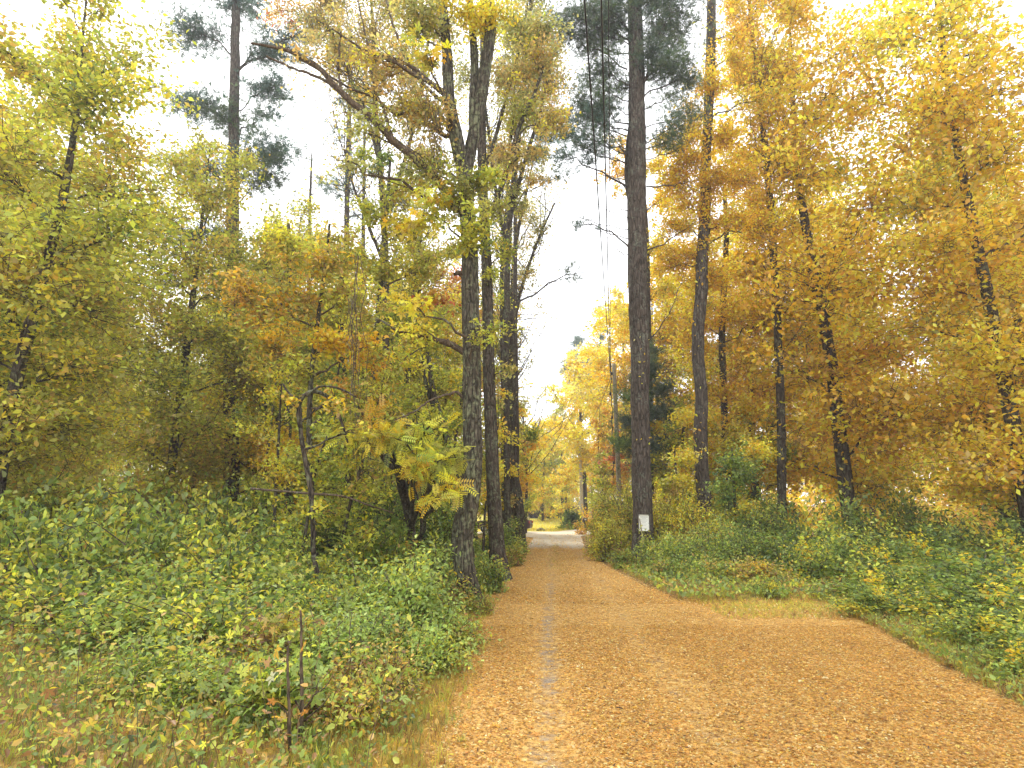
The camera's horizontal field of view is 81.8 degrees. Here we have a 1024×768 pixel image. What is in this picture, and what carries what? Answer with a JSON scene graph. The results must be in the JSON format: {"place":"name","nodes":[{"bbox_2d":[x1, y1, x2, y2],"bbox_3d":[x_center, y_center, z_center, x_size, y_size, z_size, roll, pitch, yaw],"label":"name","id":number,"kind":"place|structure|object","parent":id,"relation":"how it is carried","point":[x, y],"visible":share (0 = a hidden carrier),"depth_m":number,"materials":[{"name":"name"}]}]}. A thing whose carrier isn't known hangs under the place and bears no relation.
{"place":"outdoors","nodes":[
{"label":"outdoors","id":0,"kind":"place"},
{"bbox_2d":[300,515,589,531],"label":"lawn","id":1,"kind":"structure","parent":0,"point":[539,521],"depth_m":68.30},
{"bbox_2d":[527,417,573,520],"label":"maple tree","id":2,"kind":"object","parent":1,"relation":"on","point":[544,501],"visible":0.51,"depth_m":75.49,"materials":[{"name":"yellow plant"}]},
{"bbox_2d":[0,505,1023,767],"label":"ground","id":3,"kind":"structure","parent":0,"point":[698,609],"depth_m":5.21,"materials":[{"name":"soil"}]},
{"bbox_2d":[0,126,150,523],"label":"forest tree","id":4,"kind":"object","parent":3,"relation":"on","point":[29,464],"visible":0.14,"depth_m":16.51,"materials":[{"name":"green plant"}]},
{"bbox_2d":[0,546,156,640],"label":"bush","id":5,"kind":"object","parent":3,"relation":"on","point":[72,585],"visible":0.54,"depth_m":6.99,"materials":[{"name":"green plant"}]},
{"bbox_2d":[0,482,161,599],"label":"bush","id":6,"kind":"object","parent":3,"relation":"on","point":[19,532],"visible":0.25,"depth_m":9.43,"materials":[{"name":"green plant"}]},
{"bbox_2d":[0,44,161,505],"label":"forest tree","id":7,"kind":"object","parent":3,"relation":"on","point":[15,110],"visible":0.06,"depth_m":21.61,"materials":[{"name":"green plant"}]},
{"bbox_2d":[0,499,183,607],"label":"bush","id":8,"kind":"object","parent":3,"relation":"on","point":[116,550],"visible":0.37,"depth_m":8.86,"materials":[{"name":"green plant"}]},
{"bbox_2d":[14,576,215,661],"bbox_3d":[-4.006,2.477,6.338,1.954,0.778,1.830,1,-12,-3],"label":"bush","id":9,"kind":"object","parent":3,"relation":"on","point":[116,615],"visible":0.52,"depth_m":5.98,"materials":[{"name":"green plant"}]},
{"bbox_2d":[0,0,239,533],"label":"forest tree","id":10,"kind":"object","parent":3,"relation":"on","point":[55,233],"visible":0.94,"depth_m":13.49,"materials":[{"name":"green plant"}]},
{"bbox_2d":[45,463,216,555],"bbox_3d":[-7.894,3.086,12.849,3.474,2.555,3.254,1,-12,-5],"label":"bush","id":11,"kind":"object","parent":3,"relation":"on","point":[123,486],"visible":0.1,"depth_m":12.31,"materials":[{"name":"green plant"}]},
{"bbox_2d":[44,628,254,711],"bbox_3d":[-2.844,2.271,4.782,1.220,0.500,1.303,-5,-13,23],"label":"bush","id":12,"kind":"object","parent":3,"relation":"on","point":[155,661],"visible":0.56,"depth_m":4.68,"materials":[{"name":"green plant"}]},
{"bbox_2d":[15,120,318,525],"bbox_3d":[-12.246,-2.132,22.077,10.922,16.649,8.436,0,-12,-2],"label":"forest tree","id":13,"kind":"object","parent":3,"relation":"on","point":[204,331],"visible":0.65,"depth_m":21.29,"materials":[{"name":"green plant"}]},
{"bbox_2d":[93,231,259,516],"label":"forest tree","id":14,"kind":"object","parent":3,"relation":"on","point":[184,446],"visible":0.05,"depth_m":29.51,"materials":[{"name":"green plant"}]},
{"bbox_2d":[66,551,289,634],"bbox_3d":[-3.924,2.553,7.138,2.034,1.000,2.171,-6,-14,26],"label":"bush","id":15,"kind":"object","parent":3,"relation":"on","point":[199,586],"visible":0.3,"depth_m":7.22,"materials":[{"name":"green plant"}]},
{"bbox_2d":[80,491,279,592],"bbox_3d":[-5.591,2.752,10.039,2.644,1.888,2.822,-6,-14,25],"label":"bush","id":16,"kind":"object","parent":3,"relation":"on","point":[172,543],"visible":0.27,"depth_m":10.04,"materials":[{"name":"green plant"}]},
{"bbox_2d":[136,643,271,719],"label":"bush","id":17,"kind":"object","parent":3,"relation":"on","point":[205,675],"visible":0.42,"depth_m":4.46,"materials":[{"name":"green plant"}]},
{"bbox_2d":[107,569,313,662],"bbox_3d":[-3.088,2.435,6.183,1.830,0.889,1.954,8,-14,-32],"label":"bush","id":18,"kind":"object","parent":3,"relation":"on","point":[223,620],"visible":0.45,"depth_m":5.98,"materials":[{"name":"green plant"}]},
{"bbox_2d":[145,466,284,541],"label":"bush","id":19,"kind":"object","parent":3,"relation":"on","point":[213,493],"visible":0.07,"depth_m":16.23,"materials":[{"name":"green plant"}]},
{"bbox_2d":[141,516,306,601],"bbox_3d":[-4.365,2.747,8.968,2.237,1.444,2.388,8,-15,-33],"label":"bush","id":20,"kind":"object","parent":3,"relation":"on","point":[238,558],"visible":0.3,"depth_m":8.75,"materials":[{"name":"green plant"}]},
{"bbox_2d":[162,481,303,557],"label":"bush","id":21,"kind":"object","parent":3,"relation":"on","point":[233,529],"visible":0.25,"depth_m":12.71,"materials":[{"name":"green plant"}]},
{"bbox_2d":[125,0,349,517],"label":"pine tree","id":22,"kind":"object","parent":3,"relation":"on","point":[230,120],"visible":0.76,"depth_m":28.12,"materials":[{"name":"green plant"}]},
{"bbox_2d":[196,643,335,738],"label":"bush","id":23,"kind":"object","parent":3,"relation":"on","point":[280,684],"visible":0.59,"depth_m":4.21,"materials":[{"name":"green plant"}]},
{"bbox_2d":[226,303,305,527],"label":"sapling","id":24,"kind":"object","parent":3,"relation":"on","point":[261,376],"visible":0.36,"depth_m":16.59,"materials":[{"name":"green plant"}]},
{"bbox_2d":[224,326,322,533],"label":"sapling","id":25,"kind":"object","parent":3,"relation":"on","point":[269,434],"visible":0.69,"depth_m":13.05,"materials":[{"name":"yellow plant"}]},
{"bbox_2d":[211,600,335,670],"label":"bush","id":26,"kind":"object","parent":3,"relation":"on","point":[282,626],"visible":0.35,"depth_m":5.60,"materials":[{"name":"green plant"}]},
{"bbox_2d":[237,221,322,529],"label":"dark tree","id":27,"kind":"object","parent":3,"relation":"on","point":[284,428],"visible":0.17,"depth_m":20.02,"materials":[{"name":"green plant"}]},
{"bbox_2d":[226,540,336,617],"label":"bush","id":28,"kind":"object","parent":3,"relation":"on","point":[282,570],"visible":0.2,"depth_m":7.83,"materials":[{"name":"green plant"}]},
{"bbox_2d":[190,188,400,519],"bbox_3d":[-10.320,-1.151,27.647,11.220,17.103,8.666,-5,-13,21],"label":"forest tree","id":29,"kind":"object","parent":3,"relation":"on","point":[309,206],"visible":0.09,"depth_m":28.21,"materials":[{"name":"green plant"}]},
{"bbox_2d":[183,216,408,558],"bbox_3d":[-4.269,0.176,11.605,4.556,7.708,1.933,-1,-12,5],"label":"maple tree","id":30,"kind":"object","parent":3,"relation":"on","point":[322,262],"visible":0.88,"depth_m":11.75,"materials":[{"name":"yellow plant"}]},
{"bbox_2d":[265,380,365,561],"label":"sapling","id":31,"kind":"object","parent":3,"relation":"on","point":[304,522],"visible":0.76,"depth_m":10.32,"materials":[{"name":"green plant"}]},
{"bbox_2d":[255,571,376,627],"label":"bush","id":32,"kind":"object","parent":3,"relation":"on","point":[307,598],"visible":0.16,"depth_m":6.95,"materials":[{"name":"green plant"}]},
{"bbox_2d":[244,595,397,678],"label":"bush","id":33,"kind":"object","parent":3,"relation":"on","point":[325,650],"visible":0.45,"depth_m":5.53,"materials":[{"name":"green plant"}]},
{"bbox_2d":[265,469,387,579],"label":"bush","id":34,"kind":"object","parent":3,"relation":"on","point":[330,540],"visible":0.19,"depth_m":11.54,"materials":[{"name":"green plant"}]},
{"bbox_2d":[281,383,374,588],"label":"sapling","id":35,"kind":"object","parent":3,"relation":"on","point":[333,403],"visible":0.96,"depth_m":8.57,"materials":[{"name":"brown plant"}]},
{"bbox_2d":[286,242,390,510],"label":"dark tree","id":36,"kind":"object","parent":3,"relation":"on","point":[331,318],"visible":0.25,"depth_m":17.30,"materials":[{"name":"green plant"}]},
{"bbox_2d":[313,36,372,247],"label":"pine tree","id":37,"kind":"object","parent":3,"relation":"on","point":[345,201],"visible":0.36,"depth_m":35.52,"materials":[{"name":"green plant"}]},
{"bbox_2d":[272,652,422,745],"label":"bush","id":38,"kind":"object","parent":3,"relation":"on","point":[362,701],"visible":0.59,"depth_m":4.36,"materials":[{"name":"green plant"}]},
{"bbox_2d":[289,582,426,660],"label":"bush","id":39,"kind":"object","parent":3,"relation":"on","point":[378,615],"visible":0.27,"depth_m":6.21,"materials":[{"name":"green plant"}]},
{"bbox_2d":[256,0,467,505],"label":"maple tree","id":40,"kind":"object","parent":3,"relation":"on","point":[380,27],"visible":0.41,"depth_m":21.53,"materials":[{"name":"yellow plant"}]},
{"bbox_2d":[316,336,413,560],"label":"sapling","id":41,"kind":"object","parent":3,"relation":"on","point":[354,491],"visible":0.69,"depth_m":10.86,"materials":[{"name":"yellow plant"}]},
{"bbox_2d":[320,512,415,591],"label":"bush","id":42,"kind":"object","parent":3,"relation":"on","point":[382,547],"visible":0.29,"depth_m":10.56,"materials":[{"name":"green plant"}]},
{"bbox_2d":[315,626,452,706],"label":"bush","id":43,"kind":"object","parent":3,"relation":"on","point":[364,660],"visible":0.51,"depth_m":5.17,"materials":[{"name":"green plant"}]},
{"bbox_2d":[314,141,461,517],"bbox_3d":[-3.094,-1.037,14.512,3.692,11.317,2.011,0,-12,0],"label":"maple tree","id":44,"kind":"object","parent":3,"relation":"on","point":[381,274],"visible":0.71,"depth_m":14.71,"materials":[{"name":"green plant"}]},
{"bbox_2d":[251,0,525,603],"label":"maple tree","id":45,"kind":"object","parent":3,"relation":"on","point":[460,196],"visible":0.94,"depth_m":11.04,"materials":[{"name":"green plant"}]},
{"bbox_2d":[332,253,386,486],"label":"hanging vine","id":46,"kind":"object","parent":45,"relation":"hanging from","point":[353,350],"visible":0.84,"depth_m":10.55,"materials":[{"name":"green plant"}]},
{"bbox_2d":[299,534,478,642],"bbox_3d":[-1.540,2.614,7.562,2.296,1.368,2.800,0,-12,0],"label":"bush","id":47,"kind":"object","parent":3,"relation":"on","point":[419,584],"visible":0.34,"depth_m":7.21,"materials":[{"name":"green plant"}]},
{"bbox_2d":[340,468,445,560],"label":"bush","id":48,"kind":"object","parent":3,"relation":"on","point":[396,510],"visible":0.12,"depth_m":12.76,"materials":[{"name":"green plant"}]},
{"bbox_2d":[313,394,478,552],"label":"sumac tree","id":49,"kind":"object","parent":3,"relation":"on","point":[419,464],"visible":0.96,"depth_m":9.23,"materials":[{"name":"yellow plant"}]},
{"bbox_2d":[364,166,460,478],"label":"maple tree","id":50,"kind":"object","parent":3,"relation":"on","point":[441,270],"visible":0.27,"depth_m":21.10,"materials":[{"name":"green plant"}]},
{"bbox_2d":[353,225,483,508],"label":"forest tree","id":51,"kind":"object","parent":3,"relation":"on","point":[441,390],"visible":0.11,"depth_m":25.53,"materials":[{"name":"green plant"}]},
{"bbox_2d":[394,301,475,561],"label":"leaning tree","id":52,"kind":"object","parent":3,"relation":"on","point":[431,393],"visible":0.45,"depth_m":16.35,"materials":[{"name":"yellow plant"}]},
{"bbox_2d":[375,606,500,680],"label":"bush","id":53,"kind":"object","parent":3,"relation":"on","point":[434,649],"visible":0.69,"depth_m":5.94,"materials":[{"name":"green plant"}]},
{"bbox_2d":[400,592,504,655],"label":"bush","id":54,"kind":"object","parent":3,"relation":"on","point":[449,613],"visible":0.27,"depth_m":6.92,"materials":[{"name":"green plant"}]},
{"bbox_2d":[398,240,510,503],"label":"forest tree","id":55,"kind":"object","parent":3,"relation":"on","point":[457,278],"visible":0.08,"depth_m":29.52,"materials":[{"name":"green plant"}]},
{"bbox_2d":[419,0,595,544],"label":"maple tree","id":56,"kind":"object","parent":3,"relation":"on","point":[514,192],"visible":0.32,"depth_m":24.27,"materials":[{"name":"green plant"}]},
{"bbox_2d":[0,518,1023,767],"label":"undergrowth","id":57,"kind":"object","parent":3,"relation":"on","point":[398,740],"visible":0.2,"depth_m":4.28,"materials":[{"name":"green plant"}]},
{"bbox_2d":[456,133,572,535],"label":"slender tree","id":58,"kind":"object","parent":3,"relation":"on","point":[523,276],"visible":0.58,"depth_m":31.94,"materials":[{"name":"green plant"}]},
{"bbox_2d":[13,359,1019,530],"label":"woods","id":59,"kind":"object","parent":3,"relation":"on","point":[921,501],"visible":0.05,"depth_m":53.69,"materials":[{"name":"yellow plant"}]},
{"bbox_2d":[492,266,544,552],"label":"dark tree","id":60,"kind":"object","parent":3,"relation":"on","point":[517,502],"visible":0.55,"depth_m":24.26,"materials":[{"name":"brown plant"}]},
{"bbox_2d":[477,0,580,580],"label":"dark tree","id":61,"kind":"object","parent":3,"relation":"on","point":[521,37],"visible":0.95,"depth_m":16.14,"materials":[{"name":"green plant"}]},
{"bbox_2d":[497,54,599,529],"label":"pine tree","id":62,"kind":"object","parent":3,"relation":"on","point":[516,384],"visible":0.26,"depth_m":28.90,"materials":[{"name":"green plant"}]},
{"bbox_2d":[82,487,1023,767],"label":"fallen leaves","id":63,"kind":"object","parent":3,"relation":"on","point":[821,672],"depth_m":5.27,"materials":[{"name":"plant"}]},
{"bbox_2d":[526,343,620,517],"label":"maple tree","id":64,"kind":"object","parent":3,"relation":"on","point":[571,432],"visible":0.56,"depth_m":57.54,"materials":[{"name":"yellow plant"}]},
{"bbox_2d":[581,514,631,561],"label":"shrub","id":65,"kind":"object","parent":3,"relation":"on","point":[605,544],"visible":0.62,"depth_m":19.45,"materials":[{"name":"green plant"}]},
{"bbox_2d":[554,285,664,524],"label":"maple tree","id":66,"kind":"object","parent":3,"relation":"on","point":[596,353],"visible":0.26,"depth_m":49.12,"materials":[{"name":"yellow plant"}]},
{"bbox_2d":[532,0,733,561],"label":"pine tree","id":67,"kind":"object","parent":3,"relation":"on","point":[658,38],"visible":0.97,"depth_m":20.95,"materials":[{"name":"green plant"}]},
{"bbox_2d":[591,134,686,523],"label":"maple tree","id":68,"kind":"object","parent":3,"relation":"on","point":[663,285],"visible":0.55,"depth_m":31.06,"materials":[{"name":"yellow plant"}]},
{"bbox_2d":[596,334,691,474],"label":"spruce tree","id":69,"kind":"object","parent":3,"relation":"on","point":[662,391],"visible":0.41,"depth_m":27.12,"materials":[{"name":"green plant"}]},
{"bbox_2d":[570,253,734,514],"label":"forest tree","id":70,"kind":"object","parent":3,"relation":"on","point":[624,357],"visible":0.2,"depth_m":34.78,"materials":[{"name":"yellow plant"}]},
{"bbox_2d":[638,522,719,574],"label":"shrub","id":71,"kind":"object","parent":3,"relation":"on","point":[682,552],"visible":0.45,"depth_m":15.15,"materials":[{"name":"green plant"}]},
{"bbox_2d":[627,391,731,520],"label":"forest tree","id":72,"kind":"object","parent":3,"relation":"on","point":[665,426],"visible":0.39,"depth_m":25.73,"materials":[{"name":"green plant"}]},
{"bbox_2d":[653,438,709,526],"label":"maple tree","id":73,"kind":"object","parent":3,"relation":"on","point":[672,483],"visible":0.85,"depth_m":19.20,"materials":[{"name":"yellow plant"}]},
{"bbox_2d":[656,484,733,545],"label":"shrub","id":74,"kind":"object","parent":3,"relation":"on","point":[684,516],"visible":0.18,"depth_m":17.87,"materials":[{"name":"green plant"}]},
{"bbox_2d":[609,227,801,518],"bbox_3d":[11.508,-0.848,32.914,11.417,19.042,11.048,0,-12,0],"label":"forest tree","id":75,"kind":"object","parent":3,"relation":"on","point":[666,342],"visible":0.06,"depth_m":33.21,"materials":[{"name":"yellow plant"}]},
{"bbox_2d":[442,531,1010,767],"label":"lane","id":76,"kind":"structure","parent":3,"relation":"on","point":[547,678],"depth_m":5.27,"materials":[{"name":"gravel"}]},
{"bbox_2d":[646,0,811,519],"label":"maple tree","id":77,"kind":"object","parent":3,"relation":"on","point":[707,185],"visible":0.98,"depth_m":22.21,"materials":[{"name":"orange plant"}]},
{"bbox_2d":[654,195,809,515],"bbox_3d":[9.243,-1.107,24.549,6.616,15.910,3.825,0,-12,0],"label":"maple tree","id":78,"kind":"object","parent":3,"relation":"on","point":[720,391],"visible":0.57,"depth_m":24.30,"materials":[{"name":"yellow plant"}]},
{"bbox_2d":[702,434,781,539],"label":"young tree","id":79,"kind":"object","parent":3,"relation":"on","point":[744,476],"visible":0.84,"depth_m":17.75,"materials":[{"name":"green plant"}]},
{"bbox_2d":[701,501,786,566],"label":"shrub","id":80,"kind":"object","parent":3,"relation":"on","point":[741,548],"visible":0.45,"depth_m":14.60,"materials":[{"name":"green plant"}]},
{"bbox_2d":[686,389,810,518],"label":"forest tree","id":81,"kind":"object","parent":3,"relation":"on","point":[744,397],"visible":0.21,"depth_m":23.46,"materials":[{"name":"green plant"}]},
{"bbox_2d":[657,226,847,526],"bbox_3d":[12.400,-0.611,30.311,9.898,17.491,10.411,0,-12,0],"label":"forest tree","id":82,"kind":"object","parent":3,"relation":"on","point":[730,333],"visible":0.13,"depth_m":29.36,"materials":[{"name":"yellow plant"}]},
{"bbox_2d":[717,483,811,559],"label":"shrub","id":83,"kind":"object","parent":3,"relation":"on","point":[771,521],"visible":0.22,"depth_m":16.93,"materials":[{"name":"green plant"}]},
{"bbox_2d":[700,0,847,533],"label":"maple tree","id":84,"kind":"object","parent":3,"relation":"on","point":[781,444],"visible":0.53,"depth_m":24.18,"materials":[{"name":"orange plant"}]},
{"bbox_2d":[743,520,863,584],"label":"shrub","id":85,"kind":"object","parent":3,"relation":"on","point":[797,562],"visible":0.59,"depth_m":13.44,"materials":[{"name":"green plant"}]},
{"bbox_2d":[752,485,863,556],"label":"shrub","id":86,"kind":"object","parent":3,"relation":"on","point":[809,528],"visible":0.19,"depth_m":17.03,"materials":[{"name":"green plant"}]},
{"bbox_2d":[799,521,892,581],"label":"shrub","id":87,"kind":"object","parent":3,"relation":"on","point":[839,550],"visible":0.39,"depth_m":13.86,"materials":[{"name":"green plant"}]},
{"bbox_2d":[687,0,1014,522],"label":"forest tree","id":88,"kind":"object","parent":3,"relation":"on","point":[835,373],"visible":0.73,"depth_m":22.46,"materials":[{"name":"yellow plant"}]},
{"bbox_2d":[743,170,962,515],"bbox_3d":[17.893,-2.026,33.345,11.551,21.714,10.230,-4,-13,17],"label":"forest tree","id":89,"kind":"object","parent":3,"relation":"on","point":[839,332],"visible":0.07,"depth_m":32.09,"materials":[{"name":"yellow plant"}]},
{"bbox_2d":[801,481,908,559],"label":"shrub","id":90,"kind":"object","parent":3,"relation":"on","point":[847,523],"visible":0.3,"depth_m":18.11,"materials":[{"name":"green plant"}]},
{"bbox_2d":[825,575,937,619],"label":"shrub","id":91,"kind":"object","parent":3,"relation":"on","point":[871,603],"visible":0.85,"depth_m":9.04,"materials":[{"name":"green plant"}]},
{"bbox_2d":[803,550,962,605],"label":"shrub","id":92,"kind":"object","parent":3,"relation":"on","point":[889,577],"visible":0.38,"depth_m":10.29,"materials":[{"name":"green plant"}]},
{"bbox_2d":[860,477,952,547],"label":"shrub","id":93,"kind":"object","parent":3,"relation":"on","point":[893,516],"visible":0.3,"depth_m":20.18,"materials":[{"name":"green plant"}]},
{"bbox_2d":[850,511,986,570],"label":"shrub","id":94,"kind":"object","parent":3,"relation":"on","point":[928,541],"visible":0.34,"depth_m":15.36,"materials":[{"name":"green plant"}]},
{"bbox_2d":[817,0,1023,544],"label":"forest tree","id":95,"kind":"object","parent":3,"relation":"on","point":[1001,362],"visible":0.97,"depth_m":17.99,"materials":[{"name":"yellow plant"}]},
{"bbox_2d":[850,82,1023,536],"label":"forest tree","id":96,"kind":"object","parent":3,"relation":"on","point":[954,482],"visible":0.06,"depth_m":28.05,"materials":[{"name":"yellow plant"}]},
{"bbox_2d":[878,532,1023,591],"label":"shrub","id":97,"kind":"object","parent":3,"relation":"on","point":[944,554],"visible":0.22,"depth_m":11.10,"materials":[{"name":"green plant"}]},
{"bbox_2d":[883,565,1023,629],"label":"shrub","id":98,"kind":"object","parent":3,"relation":"on","point":[1006,598],"visible":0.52,"depth_m":8.28,"materials":[{"name":"green plant"}]},
{"bbox_2d":[896,493,1022,554],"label":"shrub","id":99,"kind":"object","parent":3,"relation":"on","point":[963,523],"visible":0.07,"depth_m":17.23,"materials":[{"name":"green plant"}]},
{"bbox_2d":[906,596,1023,651],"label":"shrub","id":100,"kind":"object","parent":3,"relation":"on","point":[979,629],"visible":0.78,"depth_m":7.04,"materials":[{"name":"green plant"}]},
{"bbox_2d":[907,547,1023,613],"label":"shrub","id":101,"kind":"object","parent":3,"relation":"on","point":[1008,577],"visible":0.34,"depth_m":9.47,"materials":[{"name":"green plant"}]},
{"bbox_2d":[913,145,1023,515],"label":"forest tree","id":102,"kind":"object","parent":3,"relation":"on","point":[1015,189],"visible":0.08,"depth_m":22.11,"materials":[{"name":"yellow plant"}]},
{"bbox_2d":[929,504,1023,575],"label":"shrub","id":103,"kind":"object","parent":3,"relation":"on","point":[1014,540],"visible":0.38,"depth_m":15.41,"materials":[{"name":"green plant"}]},
{"bbox_2d":[949,617,1023,687],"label":"shrub","id":104,"kind":"object","parent":3,"relation":"on","point":[1017,657],"visible":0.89,"depth_m":5.72,"materials":[{"name":"green plant"}]},
{"bbox_2d":[0,0,1023,505],"label":"sky","id":105,"kind":"structure","parent":0,"point":[575,299],"materials":[{"name":"white"}]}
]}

